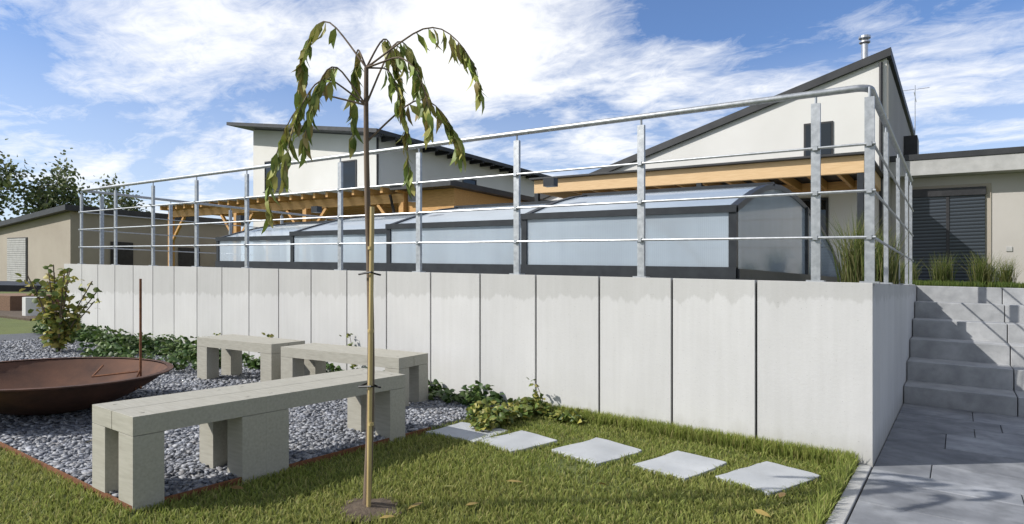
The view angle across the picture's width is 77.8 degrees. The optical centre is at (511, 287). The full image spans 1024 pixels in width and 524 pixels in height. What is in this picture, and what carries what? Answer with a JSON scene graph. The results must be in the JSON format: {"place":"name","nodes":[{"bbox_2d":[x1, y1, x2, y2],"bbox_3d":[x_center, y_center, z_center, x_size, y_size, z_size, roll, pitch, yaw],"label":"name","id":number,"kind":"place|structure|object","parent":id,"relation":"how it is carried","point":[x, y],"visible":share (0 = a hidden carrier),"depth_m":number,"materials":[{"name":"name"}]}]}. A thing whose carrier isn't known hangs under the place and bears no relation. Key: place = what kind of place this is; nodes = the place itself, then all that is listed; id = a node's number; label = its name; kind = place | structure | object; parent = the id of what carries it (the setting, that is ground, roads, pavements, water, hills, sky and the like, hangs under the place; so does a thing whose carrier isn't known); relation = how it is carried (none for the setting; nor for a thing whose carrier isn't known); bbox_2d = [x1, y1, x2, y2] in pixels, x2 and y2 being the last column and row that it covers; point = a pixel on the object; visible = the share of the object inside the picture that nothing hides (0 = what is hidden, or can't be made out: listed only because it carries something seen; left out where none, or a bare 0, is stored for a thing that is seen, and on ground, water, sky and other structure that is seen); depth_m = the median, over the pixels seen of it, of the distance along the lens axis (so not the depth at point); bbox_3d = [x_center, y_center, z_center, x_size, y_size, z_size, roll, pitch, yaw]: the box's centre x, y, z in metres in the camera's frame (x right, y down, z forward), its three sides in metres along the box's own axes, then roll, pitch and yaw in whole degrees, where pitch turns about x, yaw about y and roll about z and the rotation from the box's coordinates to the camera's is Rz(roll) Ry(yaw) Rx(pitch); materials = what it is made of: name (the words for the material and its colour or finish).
{"place":"outdoors","nodes":[
{"label":"outdoors","id":0,"kind":"place"},
{"bbox_2d":[0,292,858,523],"bbox_3d":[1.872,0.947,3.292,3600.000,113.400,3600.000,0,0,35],"label":"lawn","id":1,"kind":"structure","parent":0,"point":[11,326],"depth_m":2.85,"materials":[{"name":"plant"}]},
{"bbox_2d":[0,281,60,320],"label":"garden clutter","id":2,"kind":"object","parent":1,"relation":"on","point":[17,306],"visible":0.25,"depth_m":12.37,"materials":[{"name":"plastic"}]},
{"bbox_2d":[0,138,150,220],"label":"trees","id":3,"kind":"object","parent":1,"relation":"on","point":[58,200],"depth_m":47.60,"materials":[{"name":"green plant"}]},
{"bbox_2d":[0,204,244,281],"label":"house","id":4,"kind":"structure","parent":1,"relation":"on","point":[32,244],"depth_m":28.10,"materials":[{"name":"paint"}]},
{"bbox_2d":[0,333,470,511],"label":"edging","id":5,"kind":"object","parent":1,"relation":"on","point":[22,336],"visible":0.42,"depth_m":3.05,"materials":[{"name":"brown metal"}]},
{"bbox_2d":[92,387,265,512],"bbox_3d":[-1.448,0.693,2.796,0.360,0.406,0.580,0,0,35],"label":"bench","id":6,"kind":"object","parent":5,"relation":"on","point":[128,449],"visible":0.9,"depth_m":2.64,"materials":[{"name":"grey concrete"}]},
{"bbox_2d":[0,338,500,497],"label":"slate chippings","id":7,"kind":"object","parent":5,"relation":"on","point":[57,441],"visible":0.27,"depth_m":3.65,"materials":[{"name":"grey gravel"}]},
{"bbox_2d":[0,279,172,414],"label":"fire bowl","id":8,"kind":"object","parent":7,"relation":"on","point":[46,386],"visible":0.98,"depth_m":4.24,"materials":[{"name":"metal"}]},
{"bbox_2d":[197,334,304,381],"bbox_3d":[-2.195,0.628,5.332,0.860,0.424,0.360,0,0,26],"label":"bench","id":9,"kind":"object","parent":7,"relation":"on","point":[234,346],"visible":0.8,"depth_m":5.31,"materials":[{"name":"grey concrete"}]},
{"bbox_2d":[281,343,427,405],"bbox_3d":[-1.191,0.664,4.761,1.100,0.431,0.360,0,0,26],"label":"bench","id":10,"kind":"object","parent":7,"relation":"on","point":[304,359],"visible":0.78,"depth_m":4.64,"materials":[{"name":"grey concrete"}]},
{"bbox_2d":[225,368,404,476],"bbox_3d":[-1.022,0.693,3.401,0.360,0.406,0.900,0,0,35],"label":"bench","id":11,"kind":"object","parent":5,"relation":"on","point":[283,395],"visible":0.66,"depth_m":3.33,"materials":[{"name":"grey concrete"}]},
{"bbox_2d":[27,265,542,409],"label":"shrub stems","id":12,"kind":"object","parent":1,"relation":"on","point":[63,307],"visible":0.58,"depth_m":6.81,"materials":[{"name":"green plant"}]},
{"bbox_2d":[15,264,586,430],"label":"ground cover plants","id":13,"kind":"object","parent":1,"relation":"on","point":[484,415],"visible":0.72,"depth_m":6.42,"materials":[{"name":"green plant"}]},
{"bbox_2d":[160,181,548,265],"bbox_3d":[-6.361,-0.815,22.708,15.200,4.861,5.100,0,0,35],"label":"wooden pergola","id":14,"kind":"object","parent":1,"relation":"on","point":[435,196],"visible":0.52,"depth_m":19.43,"materials":[{"name":"wood"}]},
{"bbox_2d":[338,497,401,521],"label":"tree pit soil","id":15,"kind":"structure","parent":1,"relation":"on","point":[378,505],"depth_m":2.52,"materials":[{"name":"brown soil"}]},
{"bbox_2d":[261,21,486,506],"bbox_3d":[-0.546,-0.075,2.576,0.920,2.048,0.512,0,0,1],"label":"young tree","id":16,"kind":"object","parent":1,"relation":"on","point":[422,110],"depth_m":2.54,"materials":[{"name":"green plant"}]},
{"bbox_2d":[226,122,551,226],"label":"neighbour house","id":17,"kind":"structure","parent":1,"relation":"on","point":[386,168],"depth_m":29.38,"materials":[{"name":"paint"}]},
{"bbox_2d":[85,440,785,517],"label":"fallen leaves","id":18,"kind":"object","parent":1,"relation":"on","point":[761,511],"visible":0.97,"depth_m":2.58,"materials":[{"name":"brown plant"}]},
{"bbox_2d":[64,264,874,468],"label":"retaining wall","id":19,"kind":"structure","parent":1,"relation":"on","point":[790,361],"depth_m":4.24,"materials":[{"name":"concrete"}]},
{"bbox_2d":[425,422,818,496],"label":"stepping stones","id":20,"kind":"object","parent":1,"relation":"on","point":[765,476],"visible":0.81,"depth_m":3.33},
{"bbox_2d":[534,34,929,272],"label":"house","id":21,"kind":"structure","parent":1,"relation":"on","point":[785,125],"depth_m":16.95,"materials":[{"name":"white paint"}]},
{"bbox_2d":[828,403,1023,523],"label":"stone paving","id":22,"kind":"structure","parent":1,"relation":"on","point":[978,478],"depth_m":3.23,"materials":[{"name":"concrete"}]},
{"bbox_2d":[826,464,871,523],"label":"paving kerb","id":23,"kind":"structure","parent":22,"relation":"on","point":[843,508],"depth_m":2.80,"materials":[{"name":"concrete"}]},
{"bbox_2d":[875,283,917,462],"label":"retaining wall","id":24,"kind":"structure","parent":22,"relation":"on","point":[894,310],"depth_m":4.16,"materials":[{"name":"concrete"}]},
{"bbox_2d":[77,84,914,284],"bbox_3d":[0.585,-0.701,9.957,9.820,1.373,9.375,0,0,35],"label":"terrace railing","id":25,"kind":"object","parent":24,"relation":"on","point":[872,102],"visible":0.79,"depth_m":4.39,"materials":[{"name":"metal"}]},
{"bbox_2d":[904,286,1023,416],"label":"garden steps","id":26,"kind":"structure","parent":22,"relation":"on","point":[967,348],"depth_m":5.53,"materials":[{"name":"concrete"}]},
{"bbox_2d":[0,0,1023,230],"label":"sky","id":27,"kind":"structure","parent":0,"point":[138,90],"materials":[{"name":"blue"}]},
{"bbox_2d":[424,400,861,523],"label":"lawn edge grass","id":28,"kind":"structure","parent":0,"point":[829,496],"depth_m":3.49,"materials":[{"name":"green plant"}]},
{"bbox_2d":[890,146,1023,282],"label":"house","id":29,"kind":"structure","parent":0,"point":[966,203],"depth_m":15.51,"materials":[{"name":"white paint"}]},
{"bbox_2d":[908,279,1023,287],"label":"lawn","id":30,"kind":"structure","parent":0,"point":[928,282],"depth_m":7.01,"materials":[{"name":"green plant"}]},
{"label":"terrace ground","id":31,"kind":"structure","parent":0,"visible":0},
{"bbox_2d":[202,177,840,281],"bbox_3d":[0.207,-0.564,9.272,7.800,1.030,5.570,0,0,35],"label":"pool enclosure","id":32,"kind":"object","parent":31,"relation":"on","point":[783,259],"visible":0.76,"depth_m":6.06,"materials":[{"name":"polycarbonate"},{"name":"aluminium"},{"name":"water"}]},
{"bbox_2d":[529,151,883,248],"bbox_3d":[4.880,-1.540,16.686,8.260,2.975,3.615,0,0,35],"label":"terrace pergola","id":33,"kind":"object","parent":31,"relation":"on","point":[844,170],"visible":0.48,"depth_m":15.16,"materials":[{"name":"wood"}]},
{"bbox_2d":[823,207,1021,286],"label":"ornamental grasses","id":34,"kind":"object","parent":31,"relation":"on","point":[853,265],"visible":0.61,"depth_m":4.88,"materials":[{"name":"green plant"}]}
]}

